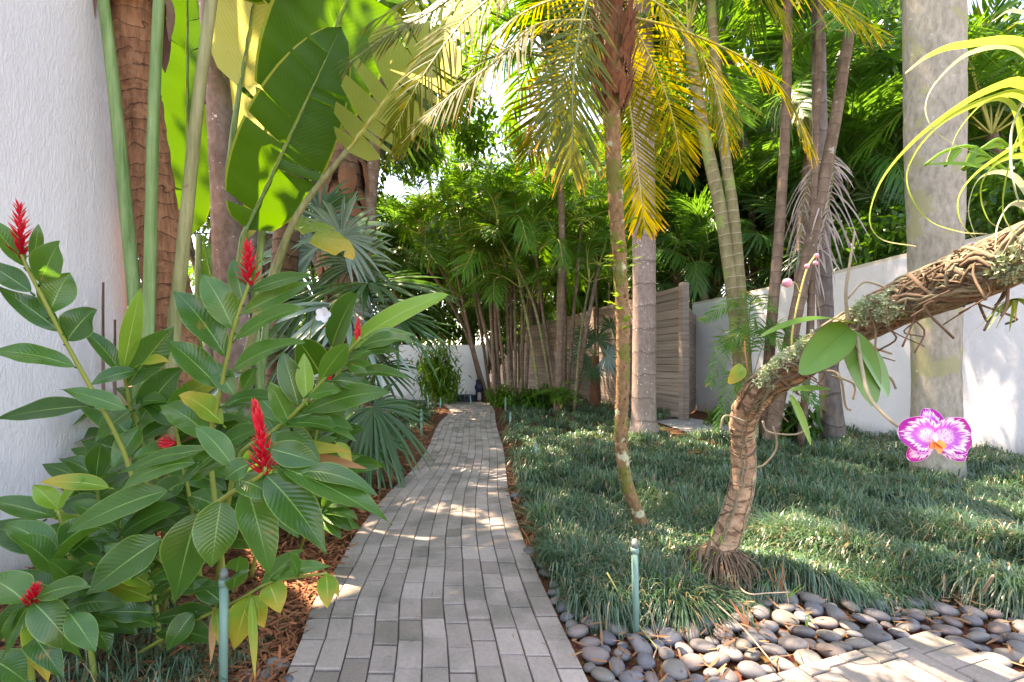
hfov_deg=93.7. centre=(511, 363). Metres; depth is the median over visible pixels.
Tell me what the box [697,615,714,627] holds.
river pebble
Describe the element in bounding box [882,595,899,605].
river pebble
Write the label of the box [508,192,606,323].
feather palm
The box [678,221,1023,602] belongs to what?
curved trunk
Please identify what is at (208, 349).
broadleaf tree
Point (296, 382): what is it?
ginger shoot
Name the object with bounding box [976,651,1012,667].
river pebble
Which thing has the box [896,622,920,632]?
river pebble
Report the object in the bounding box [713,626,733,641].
river pebble
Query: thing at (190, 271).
distant woods
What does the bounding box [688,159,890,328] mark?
fan palm
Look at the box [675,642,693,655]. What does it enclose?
river pebble
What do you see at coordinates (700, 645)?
river pebble
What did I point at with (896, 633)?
river pebble
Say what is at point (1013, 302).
epiphyte plant
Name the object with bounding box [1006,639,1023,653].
river pebble
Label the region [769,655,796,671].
river pebble
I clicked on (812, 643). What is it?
river pebble
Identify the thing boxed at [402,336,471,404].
leafy shrub
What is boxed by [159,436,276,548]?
ginger shoot
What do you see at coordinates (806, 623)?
seedling
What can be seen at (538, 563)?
river pebble
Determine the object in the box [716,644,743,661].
river pebble
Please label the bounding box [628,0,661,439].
royal palm
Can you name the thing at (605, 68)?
pygmy date palm
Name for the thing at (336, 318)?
broad leaved plant
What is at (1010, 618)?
river pebble
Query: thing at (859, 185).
fan palm
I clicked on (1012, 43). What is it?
air plant
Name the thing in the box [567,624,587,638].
river pebble
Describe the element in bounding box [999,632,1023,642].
river pebble
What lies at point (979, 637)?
river pebble
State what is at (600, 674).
river pebble
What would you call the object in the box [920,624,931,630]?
river pebble
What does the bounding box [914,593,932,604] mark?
river pebble
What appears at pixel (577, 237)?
broadleaf tree
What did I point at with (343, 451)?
ginger shoot
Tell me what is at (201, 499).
ginger shoot
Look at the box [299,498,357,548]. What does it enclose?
ginger shoot
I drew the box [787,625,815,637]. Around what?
river pebble
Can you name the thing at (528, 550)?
river pebble
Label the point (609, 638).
river pebble
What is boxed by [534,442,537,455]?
sprinkler riser
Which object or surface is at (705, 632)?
river pebble
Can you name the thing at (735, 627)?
river pebble
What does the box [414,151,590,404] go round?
cane palm
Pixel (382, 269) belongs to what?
broadleaf tree
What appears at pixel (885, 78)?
broadleaf tree
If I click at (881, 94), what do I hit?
feather palm
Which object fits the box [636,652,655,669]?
river pebble
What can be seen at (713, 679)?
river pebble
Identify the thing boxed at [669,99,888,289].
feather palm
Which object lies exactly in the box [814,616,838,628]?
river pebble
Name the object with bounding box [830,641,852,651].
river pebble
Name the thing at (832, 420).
palm tree
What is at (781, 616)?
river pebble
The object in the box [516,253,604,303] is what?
broadleaf tree
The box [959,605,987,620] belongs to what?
river pebble
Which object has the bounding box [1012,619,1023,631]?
river pebble
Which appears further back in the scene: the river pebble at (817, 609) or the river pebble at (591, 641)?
the river pebble at (817, 609)
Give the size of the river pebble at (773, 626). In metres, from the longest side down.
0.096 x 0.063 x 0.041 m
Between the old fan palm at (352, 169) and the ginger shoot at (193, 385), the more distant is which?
the old fan palm at (352, 169)
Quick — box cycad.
[529,378,585,408]
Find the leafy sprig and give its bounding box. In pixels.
[682,527,722,581]
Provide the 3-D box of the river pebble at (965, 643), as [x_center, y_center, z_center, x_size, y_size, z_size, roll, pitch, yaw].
[1.739,1.087,1.861,0.101,0.040,0.076,-7,2,43]
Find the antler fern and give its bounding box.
[924,138,1008,170]
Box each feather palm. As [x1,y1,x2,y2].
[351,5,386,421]
[375,191,464,344]
[415,0,683,414]
[435,190,527,371]
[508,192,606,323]
[538,174,612,296]
[547,172,688,298]
[587,77,753,249]
[610,176,790,302]
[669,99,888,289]
[683,0,1023,279]
[736,56,990,260]
[793,12,1023,185]
[835,75,902,230]
[842,0,1023,221]
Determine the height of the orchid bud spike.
0.450 m
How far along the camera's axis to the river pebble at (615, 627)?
1.95 m
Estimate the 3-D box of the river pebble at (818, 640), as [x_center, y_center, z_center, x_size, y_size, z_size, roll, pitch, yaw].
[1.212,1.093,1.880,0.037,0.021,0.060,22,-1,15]
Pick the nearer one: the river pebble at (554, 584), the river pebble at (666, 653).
the river pebble at (666, 653)
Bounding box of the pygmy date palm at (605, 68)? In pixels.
[333,0,892,527]
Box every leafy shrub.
[385,400,430,420]
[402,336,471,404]
[484,383,511,407]
[503,381,570,410]
[703,395,724,424]
[779,393,827,444]
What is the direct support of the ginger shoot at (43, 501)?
on the ground at (632, 662)
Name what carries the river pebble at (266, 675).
on the ground at (632, 662)
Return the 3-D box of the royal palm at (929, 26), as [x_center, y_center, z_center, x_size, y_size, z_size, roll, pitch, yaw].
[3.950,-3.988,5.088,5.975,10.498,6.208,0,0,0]
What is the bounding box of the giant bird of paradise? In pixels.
[97,0,477,539]
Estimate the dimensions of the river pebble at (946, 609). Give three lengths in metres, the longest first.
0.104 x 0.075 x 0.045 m
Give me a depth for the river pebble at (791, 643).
1.84 m
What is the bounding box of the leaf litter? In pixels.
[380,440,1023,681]
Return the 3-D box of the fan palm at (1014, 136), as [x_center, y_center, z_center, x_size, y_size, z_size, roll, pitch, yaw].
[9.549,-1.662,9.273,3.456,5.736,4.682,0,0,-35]
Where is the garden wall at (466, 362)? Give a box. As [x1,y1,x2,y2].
[303,345,487,400]
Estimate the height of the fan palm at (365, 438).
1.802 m
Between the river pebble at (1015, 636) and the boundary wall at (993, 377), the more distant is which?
the boundary wall at (993, 377)
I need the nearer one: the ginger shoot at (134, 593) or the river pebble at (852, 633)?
the ginger shoot at (134, 593)
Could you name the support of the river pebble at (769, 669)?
on the ground at (632, 662)
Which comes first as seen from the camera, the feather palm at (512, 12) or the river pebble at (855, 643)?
the river pebble at (855, 643)
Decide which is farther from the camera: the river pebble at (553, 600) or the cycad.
the cycad
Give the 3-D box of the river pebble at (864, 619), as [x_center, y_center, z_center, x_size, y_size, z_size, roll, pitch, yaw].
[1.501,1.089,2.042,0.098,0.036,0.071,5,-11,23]
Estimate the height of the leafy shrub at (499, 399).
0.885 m
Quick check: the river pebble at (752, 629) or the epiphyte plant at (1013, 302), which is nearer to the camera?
the epiphyte plant at (1013, 302)
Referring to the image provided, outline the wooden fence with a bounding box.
[489,282,695,419]
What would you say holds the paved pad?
on the ground at (632, 662)
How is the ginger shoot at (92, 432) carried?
on the ground at (632, 662)
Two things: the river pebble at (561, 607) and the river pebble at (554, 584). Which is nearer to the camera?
the river pebble at (561, 607)
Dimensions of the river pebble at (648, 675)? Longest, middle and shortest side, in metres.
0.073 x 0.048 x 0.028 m
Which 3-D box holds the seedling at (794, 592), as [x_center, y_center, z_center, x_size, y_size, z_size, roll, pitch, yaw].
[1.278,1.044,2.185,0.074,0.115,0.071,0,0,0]
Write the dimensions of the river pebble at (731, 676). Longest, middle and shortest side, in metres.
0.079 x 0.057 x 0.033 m
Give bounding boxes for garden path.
[287,401,587,681]
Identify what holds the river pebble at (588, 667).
on the ground at (632, 662)
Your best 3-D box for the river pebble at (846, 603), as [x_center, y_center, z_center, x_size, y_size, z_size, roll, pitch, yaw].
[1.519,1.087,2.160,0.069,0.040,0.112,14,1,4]
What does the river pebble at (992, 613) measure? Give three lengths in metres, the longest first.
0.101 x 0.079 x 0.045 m
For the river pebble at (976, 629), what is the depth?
1.95 m
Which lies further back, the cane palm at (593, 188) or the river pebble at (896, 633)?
the cane palm at (593, 188)
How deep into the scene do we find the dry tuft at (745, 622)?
1.98 m
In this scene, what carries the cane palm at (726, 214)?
on the ground at (632, 662)
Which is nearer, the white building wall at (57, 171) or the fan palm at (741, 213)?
the white building wall at (57, 171)
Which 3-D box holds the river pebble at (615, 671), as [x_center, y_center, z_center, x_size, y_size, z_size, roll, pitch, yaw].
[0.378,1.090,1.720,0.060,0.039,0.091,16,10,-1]
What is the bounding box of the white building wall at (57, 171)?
[0,0,127,572]
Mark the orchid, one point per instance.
(925, 433)
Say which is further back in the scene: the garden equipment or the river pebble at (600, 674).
the garden equipment
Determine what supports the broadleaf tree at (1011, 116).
on the ground at (632, 662)
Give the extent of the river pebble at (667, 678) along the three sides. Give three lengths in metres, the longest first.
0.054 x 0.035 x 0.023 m
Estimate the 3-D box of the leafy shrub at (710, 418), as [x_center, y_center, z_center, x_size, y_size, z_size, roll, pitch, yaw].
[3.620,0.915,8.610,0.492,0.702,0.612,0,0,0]
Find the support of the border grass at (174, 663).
on the ground at (632, 662)
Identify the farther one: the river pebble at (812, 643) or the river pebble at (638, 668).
the river pebble at (812, 643)
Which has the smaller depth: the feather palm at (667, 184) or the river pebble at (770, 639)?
the river pebble at (770, 639)
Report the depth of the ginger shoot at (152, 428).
2.77 m
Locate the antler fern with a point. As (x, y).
(972, 160)
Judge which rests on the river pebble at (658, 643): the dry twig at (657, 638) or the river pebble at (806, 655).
the dry twig at (657, 638)
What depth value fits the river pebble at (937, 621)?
2.02 m
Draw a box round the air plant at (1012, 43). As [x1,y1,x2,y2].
[869,9,1023,248]
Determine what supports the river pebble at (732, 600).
on the ground at (632, 662)
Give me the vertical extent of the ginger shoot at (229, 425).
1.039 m
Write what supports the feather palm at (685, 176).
on the ground at (632, 662)
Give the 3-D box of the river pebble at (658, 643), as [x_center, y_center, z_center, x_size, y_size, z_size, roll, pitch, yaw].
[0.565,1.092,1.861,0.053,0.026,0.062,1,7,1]
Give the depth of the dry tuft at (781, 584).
2.23 m
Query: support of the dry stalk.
on the mondo grass at (878, 548)
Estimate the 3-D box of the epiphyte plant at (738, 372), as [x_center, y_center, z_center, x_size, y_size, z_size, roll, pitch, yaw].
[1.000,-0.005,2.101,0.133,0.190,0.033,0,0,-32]
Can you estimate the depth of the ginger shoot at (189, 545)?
1.41 m
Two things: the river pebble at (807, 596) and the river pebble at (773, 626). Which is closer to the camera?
the river pebble at (773, 626)
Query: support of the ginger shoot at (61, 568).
on the ground at (632, 662)
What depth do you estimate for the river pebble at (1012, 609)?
2.08 m
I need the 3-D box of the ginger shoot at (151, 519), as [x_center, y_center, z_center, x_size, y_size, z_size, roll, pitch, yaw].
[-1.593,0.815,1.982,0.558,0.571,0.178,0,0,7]
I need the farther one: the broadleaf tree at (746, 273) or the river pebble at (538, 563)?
the broadleaf tree at (746, 273)
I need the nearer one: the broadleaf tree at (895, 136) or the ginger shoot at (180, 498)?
the ginger shoot at (180, 498)
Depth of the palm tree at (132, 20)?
3.17 m
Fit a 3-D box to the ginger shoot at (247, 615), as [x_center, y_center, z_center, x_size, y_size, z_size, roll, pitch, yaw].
[-1.003,0.848,1.623,0.897,0.514,0.152,0,0,11]
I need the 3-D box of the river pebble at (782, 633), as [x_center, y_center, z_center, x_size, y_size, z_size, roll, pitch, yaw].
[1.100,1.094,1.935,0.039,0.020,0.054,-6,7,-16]
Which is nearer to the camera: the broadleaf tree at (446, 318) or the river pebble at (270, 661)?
the river pebble at (270, 661)
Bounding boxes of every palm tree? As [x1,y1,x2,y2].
[93,0,200,442]
[198,0,253,478]
[265,162,302,386]
[681,0,881,444]
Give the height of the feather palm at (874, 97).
7.146 m
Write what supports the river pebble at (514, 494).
on the ground at (632, 662)
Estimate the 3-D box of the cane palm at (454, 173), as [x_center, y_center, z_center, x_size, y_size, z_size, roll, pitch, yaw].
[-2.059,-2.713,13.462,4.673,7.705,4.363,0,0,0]
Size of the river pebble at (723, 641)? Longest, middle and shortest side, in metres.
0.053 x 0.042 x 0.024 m
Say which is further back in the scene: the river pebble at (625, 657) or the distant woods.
the distant woods
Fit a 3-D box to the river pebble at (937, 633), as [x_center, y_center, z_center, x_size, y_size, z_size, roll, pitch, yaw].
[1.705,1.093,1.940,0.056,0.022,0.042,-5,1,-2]
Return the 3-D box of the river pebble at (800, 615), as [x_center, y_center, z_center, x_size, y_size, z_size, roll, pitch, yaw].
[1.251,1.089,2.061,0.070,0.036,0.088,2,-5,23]
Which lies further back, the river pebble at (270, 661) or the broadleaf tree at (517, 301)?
the broadleaf tree at (517, 301)
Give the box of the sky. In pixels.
[140,0,1023,344]
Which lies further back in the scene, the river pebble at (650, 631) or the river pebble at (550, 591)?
the river pebble at (550, 591)
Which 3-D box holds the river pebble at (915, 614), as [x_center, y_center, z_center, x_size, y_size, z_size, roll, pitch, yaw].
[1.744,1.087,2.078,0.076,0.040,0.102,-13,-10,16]
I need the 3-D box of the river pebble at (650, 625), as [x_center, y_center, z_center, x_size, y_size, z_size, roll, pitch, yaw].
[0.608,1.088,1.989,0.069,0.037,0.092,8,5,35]
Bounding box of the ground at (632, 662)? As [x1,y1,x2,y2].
[0,382,1023,681]
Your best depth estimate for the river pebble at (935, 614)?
2.09 m
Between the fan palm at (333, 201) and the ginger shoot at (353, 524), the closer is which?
the ginger shoot at (353, 524)
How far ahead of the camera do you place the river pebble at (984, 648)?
1.83 m
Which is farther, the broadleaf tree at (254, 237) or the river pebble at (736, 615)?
the broadleaf tree at (254, 237)
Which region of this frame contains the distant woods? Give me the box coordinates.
[188,254,767,348]
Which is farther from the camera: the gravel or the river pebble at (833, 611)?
the gravel
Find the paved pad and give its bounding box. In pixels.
[742,631,1023,681]
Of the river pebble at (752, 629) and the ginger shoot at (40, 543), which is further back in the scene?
the river pebble at (752, 629)
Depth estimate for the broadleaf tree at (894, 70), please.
10.62 m
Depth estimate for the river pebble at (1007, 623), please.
2.00 m
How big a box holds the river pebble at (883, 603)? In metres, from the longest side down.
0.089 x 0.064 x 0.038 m
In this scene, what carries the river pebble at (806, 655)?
on the ground at (632, 662)
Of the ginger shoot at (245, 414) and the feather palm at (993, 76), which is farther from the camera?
the feather palm at (993, 76)
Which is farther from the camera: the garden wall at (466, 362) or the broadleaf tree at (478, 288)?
the broadleaf tree at (478, 288)
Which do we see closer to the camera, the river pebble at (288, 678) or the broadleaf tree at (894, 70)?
the river pebble at (288, 678)
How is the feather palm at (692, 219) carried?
on the ground at (632, 662)
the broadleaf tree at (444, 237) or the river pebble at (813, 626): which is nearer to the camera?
the river pebble at (813, 626)
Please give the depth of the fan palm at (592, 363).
11.46 m
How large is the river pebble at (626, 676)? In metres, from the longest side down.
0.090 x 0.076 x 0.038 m
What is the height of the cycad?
0.673 m
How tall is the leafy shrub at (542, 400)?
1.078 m
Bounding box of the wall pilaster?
[791,304,818,426]
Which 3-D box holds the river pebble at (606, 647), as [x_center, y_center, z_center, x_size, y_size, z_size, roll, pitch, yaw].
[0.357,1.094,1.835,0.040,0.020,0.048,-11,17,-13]
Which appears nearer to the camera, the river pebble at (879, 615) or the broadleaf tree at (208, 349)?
the river pebble at (879, 615)
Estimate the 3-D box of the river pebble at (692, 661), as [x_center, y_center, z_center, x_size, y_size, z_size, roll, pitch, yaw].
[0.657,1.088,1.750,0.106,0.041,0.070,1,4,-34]
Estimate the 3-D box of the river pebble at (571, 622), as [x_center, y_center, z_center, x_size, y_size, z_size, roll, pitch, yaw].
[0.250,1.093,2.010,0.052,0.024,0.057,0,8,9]
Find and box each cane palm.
[376,127,513,401]
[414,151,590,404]
[443,152,662,411]
[549,135,664,400]
[636,0,780,446]
[694,0,890,448]
[725,0,792,438]
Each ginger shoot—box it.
[0,198,176,607]
[0,473,114,568]
[0,570,98,681]
[4,518,128,629]
[42,453,136,560]
[48,559,138,681]
[59,442,135,538]
[64,398,392,624]
[68,493,180,594]
[71,405,182,500]
[72,414,102,499]
[86,543,218,656]
[87,288,182,598]
[117,379,246,484]
[132,549,338,677]
[133,384,244,575]
[159,238,312,608]
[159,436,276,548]
[207,372,249,457]
[212,317,415,606]
[220,410,313,494]
[232,400,366,582]
[247,404,372,494]
[259,436,368,538]
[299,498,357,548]
[309,400,384,470]
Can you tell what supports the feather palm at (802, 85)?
on the ground at (632, 662)
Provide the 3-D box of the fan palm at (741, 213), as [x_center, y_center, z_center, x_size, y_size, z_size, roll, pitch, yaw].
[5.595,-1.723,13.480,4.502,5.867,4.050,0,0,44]
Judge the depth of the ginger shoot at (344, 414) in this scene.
3.59 m
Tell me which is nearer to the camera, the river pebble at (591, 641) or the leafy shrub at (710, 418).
the river pebble at (591, 641)
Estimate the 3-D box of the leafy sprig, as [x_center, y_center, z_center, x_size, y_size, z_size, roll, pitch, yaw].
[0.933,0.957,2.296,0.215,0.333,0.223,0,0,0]
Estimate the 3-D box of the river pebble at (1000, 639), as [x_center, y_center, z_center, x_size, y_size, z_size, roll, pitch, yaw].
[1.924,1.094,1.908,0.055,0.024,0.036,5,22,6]
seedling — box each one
[696,290,824,432]
[785,586,804,596]
[805,609,809,626]
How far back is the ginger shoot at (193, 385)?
3.18 m
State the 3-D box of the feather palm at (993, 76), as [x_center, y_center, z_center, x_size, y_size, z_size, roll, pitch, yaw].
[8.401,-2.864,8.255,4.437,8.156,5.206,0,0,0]
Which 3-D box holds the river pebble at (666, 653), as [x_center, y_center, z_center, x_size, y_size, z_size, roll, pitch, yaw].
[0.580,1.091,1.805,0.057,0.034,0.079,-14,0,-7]
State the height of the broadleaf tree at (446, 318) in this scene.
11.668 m
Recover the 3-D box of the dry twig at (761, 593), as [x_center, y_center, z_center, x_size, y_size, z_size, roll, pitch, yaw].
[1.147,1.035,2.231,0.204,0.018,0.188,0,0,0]
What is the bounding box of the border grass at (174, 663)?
[3,398,492,681]
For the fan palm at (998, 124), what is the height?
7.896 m
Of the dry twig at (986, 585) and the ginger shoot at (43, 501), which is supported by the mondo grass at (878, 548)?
the dry twig at (986, 585)
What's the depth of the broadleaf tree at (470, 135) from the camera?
11.24 m
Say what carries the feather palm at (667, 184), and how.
on the ground at (632, 662)
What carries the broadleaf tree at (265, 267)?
on the ground at (632, 662)
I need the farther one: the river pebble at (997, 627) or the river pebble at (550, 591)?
the river pebble at (550, 591)
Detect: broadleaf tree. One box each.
[175,0,519,298]
[176,0,501,283]
[179,91,400,336]
[189,220,271,356]
[263,208,441,293]
[300,181,448,291]
[374,201,485,339]
[376,219,457,309]
[391,56,578,344]
[416,227,549,384]
[434,302,459,344]
[439,126,606,325]
[455,246,520,340]
[503,278,602,327]
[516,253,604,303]
[531,153,628,174]
[539,152,671,288]
[566,1,863,301]
[571,97,771,277]
[574,0,1022,278]
[585,85,878,297]
[656,166,896,288]
[712,79,904,255]
[733,26,986,274]
[747,3,1023,135]
[857,68,1019,235]
[895,31,1023,238]
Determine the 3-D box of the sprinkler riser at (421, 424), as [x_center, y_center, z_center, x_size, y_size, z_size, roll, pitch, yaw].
[-1.375,0.923,7.279,0.043,0.455,0.042,0,0,39]
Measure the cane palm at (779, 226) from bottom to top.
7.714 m
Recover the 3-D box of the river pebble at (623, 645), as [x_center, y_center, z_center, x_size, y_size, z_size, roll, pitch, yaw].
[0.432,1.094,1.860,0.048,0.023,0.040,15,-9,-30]
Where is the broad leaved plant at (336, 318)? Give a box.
[295,292,448,440]
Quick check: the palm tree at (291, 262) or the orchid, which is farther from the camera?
the palm tree at (291, 262)
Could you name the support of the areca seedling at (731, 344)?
on the ground at (632, 662)
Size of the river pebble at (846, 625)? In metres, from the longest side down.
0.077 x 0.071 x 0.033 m
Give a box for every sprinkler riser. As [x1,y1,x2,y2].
[218,567,229,681]
[420,409,422,436]
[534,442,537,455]
[630,539,639,634]
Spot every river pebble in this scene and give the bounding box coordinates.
[235,671,253,681]
[253,665,279,681]
[265,657,290,671]
[283,675,293,681]
[510,492,520,499]
[523,546,533,557]
[535,559,547,568]
[539,568,552,576]
[547,589,556,595]
[549,579,559,589]
[550,596,559,605]
[557,599,569,612]
[560,612,572,621]
[565,619,577,628]
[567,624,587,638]
[579,616,599,628]
[579,636,600,647]
[581,646,609,665]
[583,662,595,672]
[591,667,614,681]
[599,630,616,645]
[600,644,610,653]
[604,621,629,636]
[609,657,624,678]
[614,647,630,660]
[617,642,628,648]
[619,670,643,681]
[630,634,652,656]
[631,665,643,672]
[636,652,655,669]
[639,626,654,639]
[644,671,658,681]
[649,619,663,633]
[650,639,664,650]
[658,646,674,660]
[659,627,681,646]
[661,658,688,680]
[662,676,674,681]
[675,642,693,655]
[680,622,699,641]
[680,653,704,670]
[689,638,716,652]
[689,674,704,681]
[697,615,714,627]
[699,627,707,634]
[703,651,729,667]
[703,667,719,677]
[705,636,719,645]
[706,676,730,681]
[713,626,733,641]
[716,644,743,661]
[719,619,742,631]
[719,667,738,681]
[721,639,732,645]
[727,599,745,611]
[731,612,751,624]
[732,638,752,651]
[737,660,767,679]
[741,631,766,646]
[742,625,758,633]
[744,649,760,660]
[753,604,770,619]
[757,598,772,606]
[758,620,778,632]
[759,628,777,643]
[760,664,775,673]
[761,643,786,657]
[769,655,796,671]
[772,609,799,626]
[773,603,794,611]
[778,589,798,604]
[778,630,789,636]
[778,635,807,651]
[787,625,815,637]
[793,649,821,665]
[794,611,812,622]
[799,592,825,604]
[803,638,816,649]
[804,601,823,616]
[808,622,818,629]
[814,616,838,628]
[815,643,846,657]
[816,629,841,641]
[816,638,825,642]
[821,602,837,609]
[825,605,848,622]
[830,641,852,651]
[833,628,846,637]
[839,598,860,612]
[839,619,860,631]
[844,637,873,649]
[846,630,863,637]
[851,613,877,624]
[858,628,892,644]
[863,608,891,621]
[866,623,882,629]
[869,600,888,610]
[880,621,893,628]
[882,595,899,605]
[888,628,909,638]
[889,612,901,616]
[890,617,901,621]
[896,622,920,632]
[899,596,924,608]
[900,616,919,624]
[902,608,925,620]
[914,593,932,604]
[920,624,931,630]
[922,609,938,616]
[927,630,941,636]
[929,602,959,616]
[931,624,962,635]
[932,619,942,623]
[941,615,962,628]
[944,635,977,650]
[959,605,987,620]
[961,613,983,626]
[966,631,990,642]
[969,627,985,631]
[976,644,991,651]
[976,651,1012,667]
[979,607,1004,619]
[987,621,1010,634]
[989,634,1004,642]
[992,648,1023,663]
[993,619,1009,626]
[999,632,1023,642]
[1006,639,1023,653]
[1007,617,1017,622]
[1009,608,1023,618]
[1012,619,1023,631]
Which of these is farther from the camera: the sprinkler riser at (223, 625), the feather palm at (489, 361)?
the feather palm at (489, 361)
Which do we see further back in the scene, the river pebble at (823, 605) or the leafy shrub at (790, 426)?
the leafy shrub at (790, 426)
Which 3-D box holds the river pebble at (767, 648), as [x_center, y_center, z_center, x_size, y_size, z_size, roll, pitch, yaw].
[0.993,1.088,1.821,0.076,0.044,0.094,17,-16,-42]
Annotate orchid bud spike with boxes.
[782,253,818,345]
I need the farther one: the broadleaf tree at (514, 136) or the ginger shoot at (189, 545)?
the broadleaf tree at (514, 136)
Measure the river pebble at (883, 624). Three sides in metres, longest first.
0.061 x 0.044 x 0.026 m
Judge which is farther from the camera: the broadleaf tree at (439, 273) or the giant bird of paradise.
the broadleaf tree at (439, 273)
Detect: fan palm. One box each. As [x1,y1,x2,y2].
[242,0,479,334]
[251,179,464,402]
[308,335,434,494]
[564,316,616,408]
[612,210,753,300]
[628,193,769,310]
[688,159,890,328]
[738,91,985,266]
[748,134,904,287]
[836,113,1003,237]
[883,117,1023,258]
[965,32,1022,236]
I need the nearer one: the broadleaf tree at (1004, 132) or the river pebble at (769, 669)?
the river pebble at (769, 669)
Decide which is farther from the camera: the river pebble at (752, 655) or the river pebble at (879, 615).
the river pebble at (879, 615)
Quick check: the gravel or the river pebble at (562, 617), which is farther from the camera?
the gravel
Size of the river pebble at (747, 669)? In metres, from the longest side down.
0.100 x 0.082 x 0.047 m
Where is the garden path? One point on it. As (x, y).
(392, 504)
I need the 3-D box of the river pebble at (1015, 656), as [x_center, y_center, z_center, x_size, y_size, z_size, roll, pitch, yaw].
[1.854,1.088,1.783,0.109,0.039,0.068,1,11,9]
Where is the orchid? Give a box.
[760,231,972,461]
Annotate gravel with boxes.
[657,418,728,438]
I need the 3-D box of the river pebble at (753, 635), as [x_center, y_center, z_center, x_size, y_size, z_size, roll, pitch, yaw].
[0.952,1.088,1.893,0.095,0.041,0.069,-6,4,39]
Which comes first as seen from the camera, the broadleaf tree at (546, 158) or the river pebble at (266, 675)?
the river pebble at (266, 675)
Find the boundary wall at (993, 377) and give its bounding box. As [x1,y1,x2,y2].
[692,233,1023,456]
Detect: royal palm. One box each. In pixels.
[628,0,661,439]
[902,0,967,479]
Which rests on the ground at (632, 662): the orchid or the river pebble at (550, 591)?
the river pebble at (550, 591)
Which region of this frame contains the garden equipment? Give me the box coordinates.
[454,379,483,401]
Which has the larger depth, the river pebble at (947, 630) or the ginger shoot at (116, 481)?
the ginger shoot at (116, 481)
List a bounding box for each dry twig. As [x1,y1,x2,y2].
[651,613,658,658]
[709,597,773,663]
[739,586,789,594]
[976,575,994,598]
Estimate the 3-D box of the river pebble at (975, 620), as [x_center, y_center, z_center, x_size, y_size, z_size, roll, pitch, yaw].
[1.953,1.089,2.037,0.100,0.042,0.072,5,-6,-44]
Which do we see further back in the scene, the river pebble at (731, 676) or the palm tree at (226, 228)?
the palm tree at (226, 228)
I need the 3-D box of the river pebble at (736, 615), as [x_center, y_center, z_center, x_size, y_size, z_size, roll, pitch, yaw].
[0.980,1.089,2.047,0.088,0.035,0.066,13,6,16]
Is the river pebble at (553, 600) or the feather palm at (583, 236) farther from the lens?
the feather palm at (583, 236)
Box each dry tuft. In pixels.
[730,599,752,628]
[766,559,786,590]
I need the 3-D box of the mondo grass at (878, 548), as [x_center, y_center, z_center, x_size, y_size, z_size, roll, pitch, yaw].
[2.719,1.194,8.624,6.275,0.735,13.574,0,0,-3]
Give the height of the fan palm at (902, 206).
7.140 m
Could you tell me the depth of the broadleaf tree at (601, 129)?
14.35 m
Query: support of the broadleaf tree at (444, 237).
on the ground at (632, 662)
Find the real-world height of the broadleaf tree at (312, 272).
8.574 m
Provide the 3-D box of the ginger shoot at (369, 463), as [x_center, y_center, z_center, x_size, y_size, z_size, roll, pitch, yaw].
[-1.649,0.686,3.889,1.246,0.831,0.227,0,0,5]
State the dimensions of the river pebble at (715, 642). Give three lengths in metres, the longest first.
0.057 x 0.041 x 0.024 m
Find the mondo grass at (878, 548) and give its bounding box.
[494,394,1023,647]
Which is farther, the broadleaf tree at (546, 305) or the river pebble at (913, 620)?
the broadleaf tree at (546, 305)
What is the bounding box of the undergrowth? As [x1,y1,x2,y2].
[261,147,1023,373]
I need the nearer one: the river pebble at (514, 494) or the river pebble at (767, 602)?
the river pebble at (767, 602)
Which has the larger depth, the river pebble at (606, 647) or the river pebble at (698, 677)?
the river pebble at (606, 647)
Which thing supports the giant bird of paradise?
on the ground at (632, 662)
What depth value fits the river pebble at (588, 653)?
1.77 m
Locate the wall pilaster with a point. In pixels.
(801, 333)
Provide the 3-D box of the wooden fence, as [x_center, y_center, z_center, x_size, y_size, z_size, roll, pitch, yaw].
[1.624,-0.230,19.144,1.547,2.670,20.062,0,0,-14]
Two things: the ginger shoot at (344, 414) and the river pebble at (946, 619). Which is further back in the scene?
the ginger shoot at (344, 414)
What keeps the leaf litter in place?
on the ground at (632, 662)
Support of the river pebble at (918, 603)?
on the ground at (632, 662)
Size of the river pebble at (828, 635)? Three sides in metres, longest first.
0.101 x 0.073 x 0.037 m
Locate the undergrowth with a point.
(874, 245)
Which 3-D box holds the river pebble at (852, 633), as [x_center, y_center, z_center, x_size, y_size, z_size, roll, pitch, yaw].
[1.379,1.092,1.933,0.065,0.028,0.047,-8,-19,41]
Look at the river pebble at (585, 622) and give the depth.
1.99 m
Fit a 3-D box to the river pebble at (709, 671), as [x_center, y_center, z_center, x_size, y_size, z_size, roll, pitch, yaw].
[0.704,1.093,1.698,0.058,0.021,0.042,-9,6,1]
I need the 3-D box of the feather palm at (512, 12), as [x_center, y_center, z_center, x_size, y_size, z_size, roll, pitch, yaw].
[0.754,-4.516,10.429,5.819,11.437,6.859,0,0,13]
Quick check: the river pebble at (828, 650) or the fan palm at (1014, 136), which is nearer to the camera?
the river pebble at (828, 650)
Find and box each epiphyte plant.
[728,341,747,383]
[790,385,830,444]
[966,298,1023,340]
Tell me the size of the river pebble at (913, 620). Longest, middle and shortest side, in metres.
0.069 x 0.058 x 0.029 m
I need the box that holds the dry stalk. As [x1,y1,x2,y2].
[607,572,656,647]
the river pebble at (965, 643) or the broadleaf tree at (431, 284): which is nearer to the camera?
the river pebble at (965, 643)

